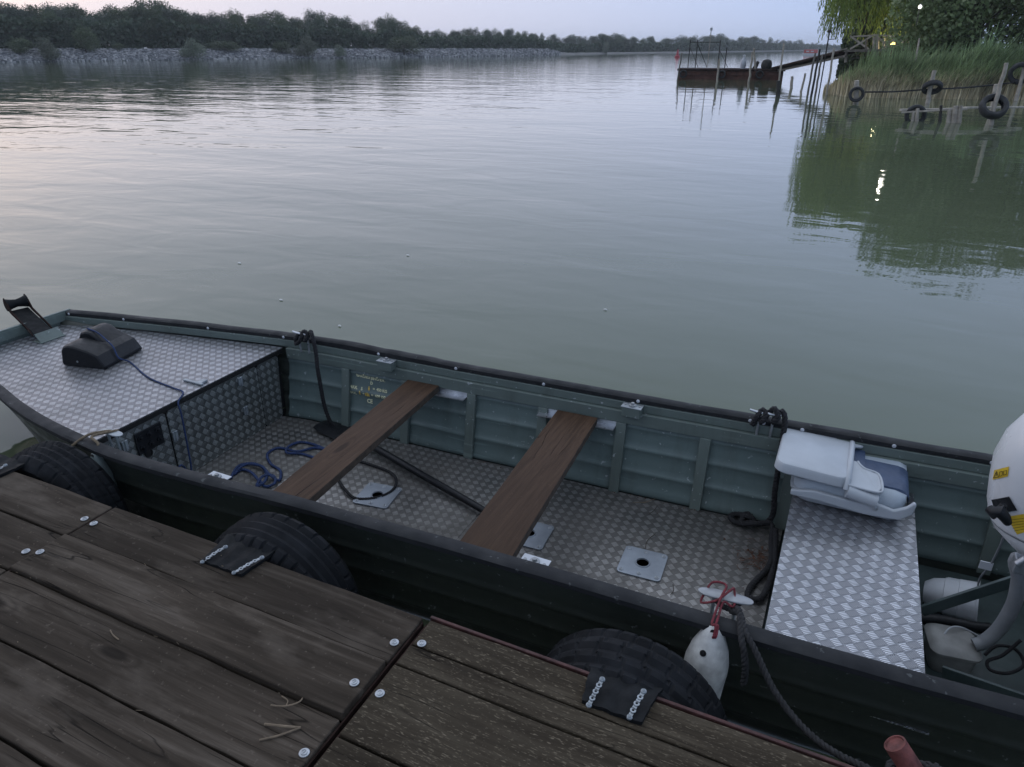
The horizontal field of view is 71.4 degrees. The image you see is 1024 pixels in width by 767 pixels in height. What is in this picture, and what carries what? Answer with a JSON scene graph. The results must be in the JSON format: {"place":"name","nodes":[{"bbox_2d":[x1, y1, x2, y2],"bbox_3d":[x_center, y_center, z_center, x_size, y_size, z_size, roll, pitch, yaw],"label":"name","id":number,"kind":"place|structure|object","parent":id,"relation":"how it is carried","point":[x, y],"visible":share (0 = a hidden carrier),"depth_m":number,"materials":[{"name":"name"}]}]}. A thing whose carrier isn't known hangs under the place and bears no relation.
{"place":"outdoors","nodes":[
{"label":"outdoors","id":0,"kind":"place"},
{"bbox_2d":[0,0,1020,48],"label":"sky","id":1,"kind":"structure","parent":0,"point":[791,20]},
{"bbox_2d":[0,50,1023,764],"bbox_3d":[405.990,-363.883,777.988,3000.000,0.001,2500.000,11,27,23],"label":"water","id":2,"kind":"structure","parent":0,"point":[648,224],"depth_m":9.08,"materials":[{"name":"liquid"}]},
{"bbox_2d":[0,472,853,766],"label":"dock","id":3,"kind":"object","parent":2,"relation":"on","point":[210,674],"visible":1,"depth_m":1.94,"materials":[{"name":"brown wood"}]},
{"bbox_2d":[0,441,128,511],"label":"tyre fender","id":4,"kind":"object","parent":3,"relation":"attached to","point":[67,467],"visible":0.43,"depth_m":2.93,"materials":[{"name":"rubber"}]},
{"bbox_2d":[200,512,358,594],"bbox_3d":[-0.868,0.786,2.581,0.610,0.610,0.355,11,27,23],"label":"tyre fender","id":5,"kind":"object","parent":3,"relation":"attached to","point":[246,544],"visible":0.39,"depth_m":2.45,"materials":[{"name":"rubber"}]},
{"bbox_2d":[259,723,300,740],"bbox_3d":[-0.578,0.867,1.782,0.096,0.013,0.050,-1,25,-2],"label":"twig","id":6,"kind":"object","parent":3,"relation":"on","point":[294,728],"visible":1,"depth_m":1.79,"materials":[{"name":"wood"}]},
{"bbox_2d":[270,696,302,706],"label":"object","id":7,"kind":"object","parent":3,"relation":"on","point":[286,705],"visible":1,"depth_m":1.85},
{"bbox_2d":[546,628,726,724],"bbox_3d":[0.316,1.023,2.087,0.590,0.611,0.360,11,27,23],"label":"tyre fender","id":8,"kind":"object","parent":3,"relation":"attached to","point":[631,677],"visible":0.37,"depth_m":1.97,"materials":[{"name":"rubber"}]},
{"bbox_2d":[884,735,941,766],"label":"mooring pipe","id":9,"kind":"object","parent":3,"relation":"attached to","point":[899,750],"visible":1,"depth_m":1.65,"materials":[{"name":"red metal"}]},
{"bbox_2d":[0,308,1023,766],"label":"fishing boat","id":10,"kind":"object","parent":2,"relation":"on","point":[834,626],"visible":0.78,"depth_m":3.13,"materials":[{"name":"paint"}]},
{"bbox_2d":[3,294,65,343],"bbox_3d":[-2.996,-0.408,4.434,0.458,0.201,0.169,16,29,30],"label":"anchor roller","id":11,"kind":"object","parent":10,"relation":"on","point":[38,328],"visible":1,"depth_m":4.43,"materials":[{"name":"black metal"}]},
{"bbox_2d":[71,429,118,445],"bbox_3d":[-1.862,0.324,3.092,0.318,0.187,0.128,-13,28,-25],"label":"hemp line","id":12,"kind":"object","parent":10,"relation":"attached to","point":[96,433],"visible":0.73,"depth_m":3.10,"materials":[{"name":"fabric"}]},
{"bbox_2d":[62,323,141,368],"bbox_3d":[-2.363,-0.222,4.090,0.286,0.158,0.311,6,26,12],"label":"black plastic box","id":13,"kind":"object","parent":10,"relation":"on","point":[89,349],"visible":0.99,"depth_m":4.03,"materials":[{"name":"plastic"}]},
{"bbox_2d":[90,453,117,486],"bbox_3d":[-1.792,0.487,3.134,0.112,0.420,0.120,11,27,23],"label":"boat fender","id":14,"kind":"object","parent":10,"relation":"hanging from","point":[100,461],"visible":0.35,"depth_m":3.06,"materials":[{"name":"black"}]},
{"bbox_2d":[87,328,191,469],"bbox_3d":[-2.011,0.080,3.927,0.181,0.585,1.044,-22,33,-39],"label":"rope","id":15,"kind":"object","parent":10,"relation":"on","point":[140,371],"visible":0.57,"depth_m":3.74,"materials":[{"name":"fabric"}]},
{"bbox_2d":[230,441,324,487],"bbox_3d":[-1.255,0.423,3.865,0.529,0.048,0.361,-22,33,-38],"label":"blue rope","id":16,"kind":"object","parent":10,"relation":"on","point":[238,468],"visible":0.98,"depth_m":3.82,"materials":[{"name":"fabric"}]},
{"bbox_2d":[294,329,335,425],"bbox_3d":[-1.098,-0.006,4.146,0.440,0.586,0.085,21,33,38],"label":"mooring rope","id":17,"kind":"object","parent":10,"relation":"attached to","point":[297,341],"visible":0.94,"depth_m":4.12,"materials":[{"name":"fabric"}]},
{"bbox_2d":[273,380,438,500],"bbox_3d":[-0.716,0.257,3.417,0.196,0.038,1.245,10,27,19],"label":"thwart plank","id":18,"kind":"object","parent":10,"relation":"on","point":[326,469],"visible":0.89,"depth_m":3.33,"materials":[{"name":"wood"}]},
{"bbox_2d":[338,461,397,499],"bbox_3d":[-0.796,0.470,3.787,0.285,0.028,0.537,-14,28,-27],"label":"black rope","id":19,"kind":"object","parent":10,"relation":"on","point":[348,493],"visible":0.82,"depth_m":3.65,"materials":[{"name":"fabric"}]},
{"bbox_2d":[313,420,484,512],"bbox_3d":[-0.643,0.430,3.820,0.170,0.060,1.407,-23,33,-39],"label":"oar","id":20,"kind":"object","parent":10,"relation":"on","point":[330,431],"visible":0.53,"depth_m":3.76,"materials":[{"name":"black plastic"}]},
{"bbox_2d":[460,410,597,556],"bbox_3d":[0.100,0.414,3.082,0.216,0.038,1.246,10,27,20],"label":"thwart plank","id":21,"kind":"object","parent":10,"relation":"on","point":[508,518],"visible":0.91,"depth_m":3.00,"materials":[{"name":"wood"}]},
{"bbox_2d":[483,462,778,612],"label":"leaf litter","id":22,"kind":"object","parent":10,"relation":"on","point":[758,555],"visible":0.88,"depth_m":3.15,"materials":[{"name":"brown plant"}]},
{"bbox_2d":[700,581,735,638],"bbox_3d":[0.615,0.685,2.158,0.106,0.084,0.194,11,27,23],"label":"red cord","id":23,"kind":"object","parent":10,"relation":"attached to","point":[715,624],"visible":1,"depth_m":2.16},
{"bbox_2d":[684,626,728,699],"bbox_3d":[0.586,0.942,2.214,0.140,0.500,0.140,11,27,23],"label":"boat fender","id":24,"kind":"object","parent":23,"relation":"hanging from","point":[706,656],"visible":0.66,"depth_m":2.11,"materials":[{"name":"white"}]},
{"bbox_2d":[734,605,748,686],"bbox_3d":[0.669,0.766,2.110,0.036,0.163,0.185,1,25,3],"label":"mooring tail","id":25,"kind":"object","parent":10,"relation":"hanging from","point":[744,657],"visible":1,"depth_m":2.04},
{"bbox_2d":[727,406,787,602],"bbox_3d":[1.102,0.495,3.066,0.210,0.593,0.677,4,25,7],"label":"mooring rope","id":26,"kind":"object","parent":10,"relation":"attached to","point":[769,568],"visible":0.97,"depth_m":3.22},
{"bbox_2d":[715,601,869,766],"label":"mooring line","id":27,"kind":"object","parent":10,"relation":"attached to","point":[814,738],"visible":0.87,"depth_m":1.93,"materials":[{"name":"black fabric"}]},
{"bbox_2d":[774,428,915,519],"bbox_3d":[1.429,0.377,3.079,0.541,0.191,0.473,11,27,23],"label":"folded boat seat","id":28,"kind":"object","parent":10,"relation":"on","point":[833,472],"visible":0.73,"depth_m":2.95,"materials":[{"name":"grey plastic"}]},
{"bbox_2d":[923,577,979,621],"bbox_3d":[1.798,0.853,2.909,0.205,0.151,0.219,16,29,30],"label":"white bailer","id":29,"kind":"object","parent":10,"relation":"on","point":[935,589],"visible":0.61,"depth_m":2.86,"materials":[{"name":"plastic"}]},
{"bbox_2d":[923,623,982,673],"bbox_3d":[1.659,0.983,2.628,0.248,0.144,0.163,7,26,15],"label":"grey plastic box","id":30,"kind":"object","parent":10,"relation":"on","point":[952,647],"visible":0.9,"depth_m":2.60,"materials":[{"name":"plastic"}]},
{"bbox_2d":[921,613,991,633],"bbox_3d":[1.712,0.941,2.789,0.294,0.065,0.053,7,26,14],"label":"black hose","id":31,"kind":"object","parent":10,"relation":"on","point":[977,627],"visible":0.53,"depth_m":2.77,"materials":[{"name":"plastic"}]},
{"bbox_2d":[977,536,1003,585],"bbox_3d":[1.815,0.679,2.719,0.026,0.462,0.286,17,30,32],"label":"fuel line","id":32,"kind":"object","parent":10,"relation":"hanging from","point":[993,559],"visible":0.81,"depth_m":2.61,"materials":[{"name":"rubber"}]},
{"bbox_2d":[978,560,993,570],"bbox_3d":[1.758,0.676,2.645,0.042,0.034,0.004,11,27,23],"label":"square tag","id":33,"kind":"object","parent":32,"relation":"attached to","point":[985,565],"visible":1,"depth_m":2.64,"materials":[{"name":"white plastic"}]},
{"bbox_2d":[970,413,1023,651],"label":"outboard motor","id":34,"kind":"object","parent":10,"relation":"attached to","point":[1004,510],"visible":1,"depth_m":2.23,"materials":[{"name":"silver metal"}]},
{"bbox_2d":[983,639,1023,674],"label":"black cable","id":35,"kind":"object","parent":10,"relation":"on","point":[1007,651],"visible":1,"depth_m":2.54,"materials":[{"name":"rubber"}]},
{"bbox_2d":[677,27,784,79],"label":"rusty pontoon","id":36,"kind":"object","parent":2,"relation":"on","point":[695,73],"visible":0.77,"depth_m":49.55,"materials":[{"name":"orange metal"}]},
{"bbox_2d":[761,59,771,68],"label":"covered winch","id":37,"kind":"object","parent":36,"relation":"on","point":[766,63],"visible":0.98,"depth_m":49.21,"materials":[{"name":"fabric"}]},
{"bbox_2d":[771,48,854,71],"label":"gangway","id":38,"kind":"object","parent":36,"relation":"attached to","point":[838,54],"visible":0.9,"depth_m":43.41,"materials":[{"name":"wood"}]},
{"bbox_2d":[806,53,815,95],"bbox_3d":[13.552,-13.768,32.416,0.161,2.314,0.109,11,27,23],"label":"mooring stake","id":39,"kind":"object","parent":2,"relation":"in","point":[810,79],"visible":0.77,"depth_m":32.29,"materials":[{"name":"wood"}]},
{"bbox_2d":[802,50,824,54],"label":"moored boat","id":40,"kind":"object","parent":2,"relation":"on","point":[809,52],"visible":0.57,"depth_m":221.16,"materials":[{"name":"red plastic"}]},
{"bbox_2d":[810,49,820,95],"bbox_3d":[13.736,-13.834,32.384,0.135,2.460,0.126,1,25,3],"label":"mooring stake","id":41,"kind":"object","parent":2,"relation":"in","point":[814,78],"visible":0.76,"depth_m":32.27,"materials":[{"name":"wood"}]},
{"bbox_2d":[814,55,822,94],"bbox_3d":[14.261,-14.116,33.282,0.107,2.207,0.116,-21,32,-37],"label":"mooring stake","id":42,"kind":"object","parent":2,"relation":"in","point":[816,88],"visible":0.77,"depth_m":33.14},
{"bbox_2d":[820,29,833,86],"bbox_3d":[17.626,-18.029,39.897,0.451,3.251,0.190,11,27,23],"label":"mooring stake","id":43,"kind":"object","parent":2,"relation":"in","point":[829,31],"visible":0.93,"depth_m":39.74,"materials":[{"name":"wood"}]},
{"bbox_2d":[825,48,834,94],"bbox_3d":[14.791,-14.255,33.221,0.116,2.511,0.133,1,25,2],"label":"mooring stake","id":44,"kind":"object","parent":2,"relation":"in","point":[829,78],"visible":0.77,"depth_m":33.11,"materials":[{"name":"wood"}]},
{"bbox_2d":[853,80,858,103],"bbox_3d":[13.703,-11.326,28.356,0.413,1.360,0.222,11,27,23],"label":"mooring post","id":45,"kind":"object","parent":2,"relation":"in","point":[856,92],"visible":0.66,"depth_m":28.21,"materials":[{"name":"wood"}]},
{"bbox_2d":[848,86,864,101],"bbox_3d":[13.614,-11.427,28.169,0.580,0.580,0.180,9,27,18],"label":"hanging tyre","id":46,"kind":"object","parent":45,"relation":"hanging from","point":[861,89],"visible":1,"depth_m":28.10,"materials":[{"name":"rubber"}]},
{"bbox_2d":[925,70,936,103],"bbox_3d":[16.558,-11.487,28.276,0.202,1.722,0.194,11,27,23],"label":"mooring post","id":47,"kind":"object","parent":2,"relation":"in","point":[928,95],"visible":0.66,"depth_m":28.18,"materials":[{"name":"wood"}]},
{"bbox_2d":[921,80,942,94],"bbox_3d":[16.594,-11.691,28.154,0.739,0.578,0.646,11,27,23],"label":"hanging tyre","id":48,"kind":"object","parent":47,"relation":"hanging from","point":[939,84],"visible":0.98,"depth_m":28.02,"materials":[{"name":"rubber"}]},
{"bbox_2d":[865,82,1014,92],"bbox_3d":[17.432,-11.909,28.662,7.092,0.344,0.452,-6,26,-12],"label":"mooring line","id":49,"kind":"object","parent":47,"relation":"attached to","point":[933,88],"visible":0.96,"depth_m":28.27,"materials":[{"name":"fabric"}]},
{"bbox_2d":[899,105,1023,122],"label":"timber rail","id":50,"kind":"object","parent":2,"relation":"in","point":[954,114],"visible":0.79,"depth_m":21.23,"materials":[{"name":"wood"}]},
{"bbox_2d":[904,105,926,120],"bbox_3d":[12.226,-8.131,21.601,0.600,0.600,0.212,9,27,18],"label":"hanging tyre","id":51,"kind":"object","parent":50,"relation":"hanging from","point":[923,116],"visible":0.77,"depth_m":21.48,"materials":[{"name":"rubber"}]},
{"bbox_2d":[989,63,1008,124],"bbox_3d":[13.689,-7.908,20.182,0.160,2.135,0.149,1,25,3],"label":"mooring post","id":52,"kind":"object","parent":2,"relation":"in","point":[998,91],"visible":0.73,"depth_m":20.02,"materials":[{"name":"wood"}]},
{"bbox_2d":[978,93,1009,119],"bbox_3d":[13.664,-7.856,20.218,0.741,0.675,0.597,11,27,23],"label":"hanging tyre","id":53,"kind":"object","parent":52,"relation":"hanging from","point":[986,112],"visible":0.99,"depth_m":20.15,"materials":[{"name":"rubber"}]},
{"bbox_2d":[1013,67,1023,100],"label":"mooring post","id":54,"kind":"object","parent":2,"relation":"in","point":[1018,91],"visible":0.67,"depth_m":29.45,"materials":[{"name":"wood"}]},
{"bbox_2d":[1007,62,1023,84],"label":"hanging tyre","id":55,"kind":"object","parent":54,"relation":"hanging from","point":[1011,78],"visible":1,"depth_m":29.41,"materials":[{"name":"rubber"}]},
{"bbox_2d":[294,50,803,58],"bbox_3d":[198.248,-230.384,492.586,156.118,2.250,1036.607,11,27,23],"label":"bank","id":56,"kind":"structure","parent":0,"point":[563,53],"depth_m":302.18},
{"bbox_2d":[206,41,240,51],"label":"bush","id":57,"kind":"object","parent":56,"relation":"on","point":[228,45],"visible":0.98,"depth_m":140.93,"materials":[{"name":"green plant"}]},
{"bbox_2d":[0,47,559,61],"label":"riprap","id":58,"kind":"object","parent":56,"relation":"on","point":[98,54],"visible":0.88,"depth_m":143.28,"materials":[{"name":"stone"}]},
{"bbox_2d":[6,36,33,52],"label":"bush","id":59,"kind":"object","parent":58,"relation":"on","point":[21,44],"visible":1,"depth_m":113.26,"materials":[{"name":"green plant"}]},
{"bbox_2d":[35,36,61,61],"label":"bush","id":60,"kind":"object","parent":58,"relation":"on","point":[46,49],"visible":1,"depth_m":113.96,"materials":[{"name":"green plant"}]},
{"bbox_2d":[71,24,102,52],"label":"bush","id":61,"kind":"object","parent":58,"relation":"on","point":[88,41],"visible":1,"depth_m":120.35,"materials":[{"name":"green plant"}]},
{"bbox_2d":[178,37,206,59],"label":"bush","id":62,"kind":"object","parent":58,"relation":"on","point":[196,47],"visible":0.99,"depth_m":132.50,"materials":[{"name":"green plant"}]},
{"bbox_2d":[271,41,294,53],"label":"bush","id":63,"kind":"object","parent":58,"relation":"on","point":[279,46],"visible":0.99,"depth_m":148.66,"materials":[{"name":"green plant"}]},
{"bbox_2d":[292,34,318,58],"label":"bush","id":64,"kind":"object","parent":56,"relation":"on","point":[306,47],"visible":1,"depth_m":148.42,"materials":[{"name":"green plant"}]},
{"bbox_2d":[333,44,346,56],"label":"bush","id":65,"kind":"object","parent":56,"relation":"on","point":[339,49],"visible":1,"depth_m":152.58,"materials":[{"name":"green plant"}]},
{"bbox_2d":[385,33,424,54],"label":"bush","id":66,"kind":"object","parent":56,"relation":"on","point":[402,43],"visible":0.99,"depth_m":162.00,"materials":[{"name":"green plant"}]},
{"bbox_3d":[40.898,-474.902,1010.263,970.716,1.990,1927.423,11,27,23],"label":"ground","id":67,"kind":"structure","parent":0,"visible":0},
{"bbox_2d":[0,4,29,36],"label":"broadleaf tree","id":68,"kind":"object","parent":67,"relation":"on","point":[12,12],"visible":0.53,"depth_m":118.84,"materials":[{"name":"green plant"}]},
{"bbox_2d":[9,5,47,32],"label":"broadleaf tree","id":69,"kind":"object","parent":67,"relation":"on","point":[28,13],"visible":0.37,"depth_m":120.38,"materials":[{"name":"green plant"}]},
{"bbox_2d":[21,4,49,41],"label":"broadleaf tree","id":70,"kind":"object","parent":67,"relation":"on","point":[32,8],"visible":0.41,"depth_m":120.93,"materials":[{"name":"green plant"}]},
{"bbox_2d":[34,1,55,12],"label":"broadleaf tree","id":71,"kind":"object","parent":67,"relation":"on","point":[45,8],"visible":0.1,"depth_m":127.14,"materials":[{"name":"green plant"}]},
{"bbox_2d":[29,6,72,43],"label":"broadleaf tree","id":72,"kind":"object","parent":67,"relation":"on","point":[50,16],"visible":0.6,"depth_m":121.28,"materials":[{"name":"green plant"}]},
{"bbox_2d":[48,5,74,30],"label":"broadleaf tree","id":73,"kind":"object","parent":67,"relation":"on","point":[59,11],"visible":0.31,"depth_m":124.66,"materials":[{"name":"green plant"}]},
{"bbox_2d":[64,7,82,23],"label":"broadleaf tree","id":74,"kind":"object","parent":67,"relation":"on","point":[72,14],"visible":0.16,"depth_m":127.06,"materials":[{"name":"green plant"}]},
{"bbox_2d":[77,14,102,37],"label":"broadleaf tree","id":75,"kind":"object","parent":67,"relation":"on","point":[87,18],"visible":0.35,"depth_m":127.71,"materials":[{"name":"green plant"}]},
{"bbox_2d":[87,12,117,41],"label":"broadleaf tree","id":76,"kind":"object","parent":67,"relation":"on","point":[96,17],"visible":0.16,"depth_m":130.06,"materials":[{"name":"green plant"}]},
{"bbox_2d":[93,9,126,39],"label":"broadleaf tree","id":77,"kind":"object","parent":67,"relation":"on","point":[103,17],"visible":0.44,"depth_m":130.96,"materials":[{"name":"green plant"}]},
{"bbox_2d":[106,6,135,39],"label":"broadleaf tree","id":78,"kind":"object","parent":67,"relation":"on","point":[126,13],"visible":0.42,"depth_m":132.16,"materials":[{"name":"green plant"}]},
{"bbox_2d":[117,6,141,39],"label":"broadleaf tree","id":79,"kind":"object","parent":67,"relation":"on","point":[135,12],"visible":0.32,"depth_m":133.07,"materials":[{"name":"green plant"}]},
{"bbox_2d":[129,7,160,44],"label":"broadleaf tree","id":80,"kind":"object","parent":67,"relation":"on","point":[144,24],"visible":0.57,"depth_m":133.52,"materials":[{"name":"green plant"}]},
{"bbox_2d":[146,6,168,44],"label":"broadleaf tree","id":81,"kind":"object","parent":67,"relation":"on","point":[156,12],"visible":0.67,"depth_m":134.90,"materials":[{"name":"green plant"}]},
{"bbox_2d":[159,6,185,23],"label":"broadleaf tree","id":82,"kind":"object","parent":67,"relation":"on","point":[168,12],"visible":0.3,"depth_m":139.16,"materials":[{"name":"green plant"}]},
{"bbox_2d":[169,10,190,43],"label":"broadleaf tree","id":83,"kind":"object","parent":67,"relation":"on","point":[180,18],"visible":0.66,"depth_m":139.02,"materials":[{"name":"green plant"}]},
{"bbox_2d":[185,17,206,42],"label":"broadleaf tree","id":84,"kind":"object","parent":67,"relation":"on","point":[195,28],"visible":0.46,"depth_m":142.41,"materials":[{"name":"green plant"}]},
{"bbox_2d":[188,10,215,41],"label":"broadleaf tree","id":85,"kind":"object","parent":67,"relation":"on","point":[200,19],"visible":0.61,"depth_m":144.05,"materials":[{"name":"green plant"}]},
{"bbox_2d":[209,16,229,39],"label":"broadleaf tree","id":86,"kind":"object","parent":67,"relation":"on","point":[216,20],"visible":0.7,"depth_m":145.12,"materials":[{"name":"green plant"}]},
{"bbox_2d":[213,7,239,30],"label":"broadleaf tree","id":87,"kind":"object","parent":67,"relation":"on","point":[224,15],"visible":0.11,"depth_m":153.37,"materials":[{"name":"green plant"}]},
{"bbox_2d":[219,15,242,42],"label":"broadleaf tree","id":88,"kind":"object","parent":67,"relation":"on","point":[234,21],"visible":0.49,"depth_m":147.60,"materials":[{"name":"green plant"}]},
{"bbox_2d":[237,22,258,46],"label":"broadleaf tree","id":89,"kind":"object","parent":67,"relation":"on","point":[247,25],"visible":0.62,"depth_m":149.81,"materials":[{"name":"green plant"}]},
{"bbox_2d":[250,17,272,43],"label":"broadleaf tree","id":90,"kind":"object","parent":67,"relation":"on","point":[263,21],"visible":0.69,"depth_m":152.81,"materials":[{"name":"green plant"}]},
{"bbox_2d":[278,17,295,41],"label":"broadleaf tree","id":91,"kind":"object","parent":67,"relation":"on","point":[283,22],"visible":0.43,"depth_m":155.56,"materials":[{"name":"green plant"}]},
{"bbox_2d":[301,7,327,28],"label":"broadleaf tree","id":92,"kind":"object","parent":67,"relation":"on","point":[310,15],"visible":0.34,"depth_m":163.95,"materials":[{"name":"green plant"}]},
{"bbox_2d":[310,16,326,45],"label":"broadleaf tree","id":93,"kind":"object","parent":67,"relation":"on","point":[319,19],"visible":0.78,"depth_m":158.60,"materials":[{"name":"green plant"}]},
{"bbox_2d":[324,18,341,43],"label":"broadleaf tree","id":94,"kind":"object","parent":67,"relation":"on","point":[330,24],"visible":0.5,"depth_m":160.04,"materials":[{"name":"green plant"}]},
{"bbox_2d":[374,16,396,39],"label":"broadleaf tree","id":95,"kind":"object","parent":67,"relation":"on","point":[383,22],"visible":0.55,"depth_m":167.48,"materials":[{"name":"green plant"}]},
{"bbox_2d":[0,14,840,52],"bbox_3d":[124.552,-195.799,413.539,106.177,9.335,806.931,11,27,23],"label":"undergrowth","id":96,"kind":"object","parent":67,"relation":"on","point":[358,38],"visible":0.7,"depth_m":154.34,"materials":[{"name":"green plant"}]},
{"bbox_2d":[596,34,614,49],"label":"broadleaf tree","id":97,"kind":"object","parent":67,"relation":"on","point":[602,37],"visible":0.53,"depth_m":274.86,"materials":[{"name":"green plant"}]},
{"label":"ground","id":98,"kind":"structure","parent":0,"visible":0},
{"bbox_2d":[822,0,922,48],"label":"willow tree","id":99,"kind":"object","parent":98,"relation":"on","point":[859,6],"visible":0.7,"depth_m":39.62,"materials":[{"name":"green plant"}]},
{"bbox_2d":[844,34,912,62],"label":"timber jetty","id":100,"kind":"object","parent":98,"relation":"on","point":[866,49],"visible":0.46,"depth_m":38.69,"materials":[{"name":"wood"}]},
{"bbox_2d":[816,0,987,42],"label":"willow tree","id":101,"kind":"object","parent":98,"relation":"on","point":[837,22],"visible":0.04,"depth_m":49.35,"materials":[{"name":"green plant"}]},
{"bbox_2d":[823,19,1023,99],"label":"reeds","id":102,"kind":"object","parent":98,"relation":"on","point":[980,65],"visible":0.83,"depth_m":31.02,"materials":[{"name":"plant"}]},
{"bbox_2d":[835,23,1023,78],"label":"shrubbery","id":103,"kind":"object","parent":98,"relation":"on","point":[850,60],"visible":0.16,"depth_m":40.45,"materials":[{"name":"green plant"}]},
{"bbox_2d":[856,0,1019,54],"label":"tree","id":104,"kind":"object","parent":98,"relation":"on","point":[884,21],"visible":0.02,"depth_m":41.34,"materials":[{"name":"green plant"}]},
{"bbox_2d":[877,0,1023,57],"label":"bank tree","id":105,"kind":"object","parent":98,"relation":"on","point":[944,14],"visible":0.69,"depth_m":34.34,"materials":[{"name":"green plant"}]},
{"bbox_2d":[967,0,1023,49],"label":"tree","id":106,"kind":"object","parent":98,"relation":"on","point":[1017,7],"visible":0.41,"depth_m":34.04,"materials":[{"name":"green plant"}]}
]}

